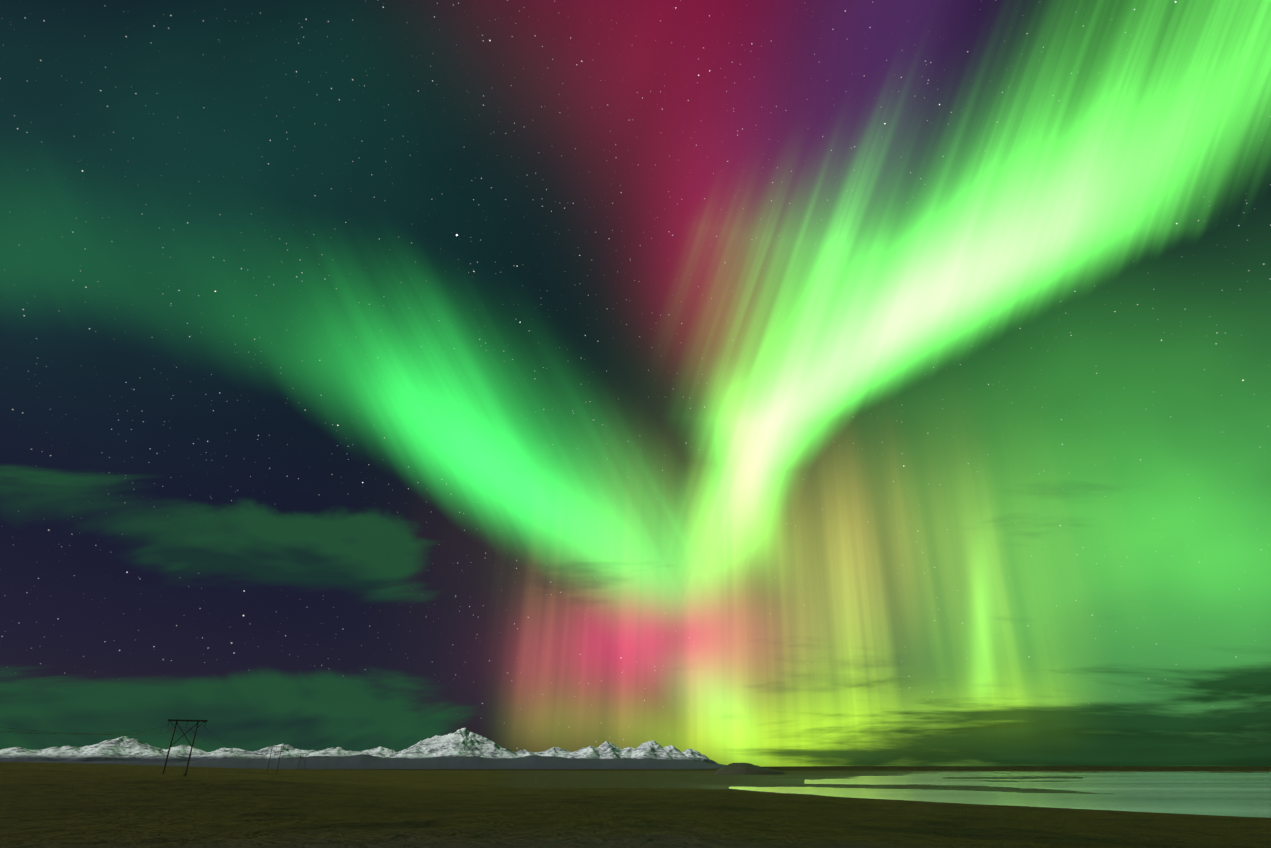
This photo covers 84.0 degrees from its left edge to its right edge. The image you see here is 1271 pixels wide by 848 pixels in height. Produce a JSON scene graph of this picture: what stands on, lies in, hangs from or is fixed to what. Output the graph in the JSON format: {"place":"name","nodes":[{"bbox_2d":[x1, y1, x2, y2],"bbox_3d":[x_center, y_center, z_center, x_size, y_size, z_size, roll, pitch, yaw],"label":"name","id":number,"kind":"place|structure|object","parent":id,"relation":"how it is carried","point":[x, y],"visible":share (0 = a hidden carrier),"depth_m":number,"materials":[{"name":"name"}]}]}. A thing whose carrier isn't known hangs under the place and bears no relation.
{"place":"outdoors","nodes":[
{"label":"outdoors","id":0,"kind":"place"},
{"bbox_2d":[0,728,717,763],"bbox_3d":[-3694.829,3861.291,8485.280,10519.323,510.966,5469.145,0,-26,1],"label":"mountains","id":1,"kind":"structure","parent":0,"point":[462,742],"depth_m":9042.09,"materials":[{"name":"white snow"}]},
{"bbox_2d":[28,754,726,768],"bbox_3d":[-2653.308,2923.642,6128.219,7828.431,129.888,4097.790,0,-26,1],"label":"foothills","id":2,"kind":"structure","parent":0,"point":[363,761],"depth_m":6473.15,"materials":[{"name":"grey stone"}]},
{"bbox_2d":[0,762,1270,847],"bbox_3d":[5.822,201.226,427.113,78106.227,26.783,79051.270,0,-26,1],"label":"ground","id":3,"kind":"structure","parent":0,"point":[62,805],"depth_m":58.39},
{"bbox_2d":[162,719,207,775],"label":"pylon","id":4,"kind":"object","parent":3,"relation":"on","point":[197,726],"visible":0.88,"depth_m":225.14,"materials":[{"name":"brown wood"}]},
{"bbox_2d":[0,726,302,760],"bbox_3d":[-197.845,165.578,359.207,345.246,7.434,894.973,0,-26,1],"label":"power lines","id":5,"kind":"object","parent":4,"relation":"attached to","point":[123,733],"visible":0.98,"depth_m":159.92,"materials":[{"name":"grey metal"}]},
{"bbox_2d":[266,746,284,771],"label":"pylon","id":6,"kind":"object","parent":3,"relation":"on","point":[273,755],"visible":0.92,"depth_m":493.20,"materials":[{"name":"brown wood"}]},
{"bbox_2d":[715,763,784,774],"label":"hill","id":7,"kind":"structure","parent":3,"relation":"on","point":[740,769],"depth_m":787.62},
{"bbox_2d":[0,0,1270,766],"label":"sky","id":8,"kind":"structure","parent":0,"point":[762,383],"materials":[{"name":"green"}]},
{"bbox_2d":[729,771,1270,817],"bbox_3d":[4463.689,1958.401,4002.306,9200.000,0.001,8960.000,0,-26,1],"label":"river water","id":9,"kind":"structure","parent":0,"point":[1218,794],"depth_m":220.68,"materials":[{"name":"green liquid"}]}
]}

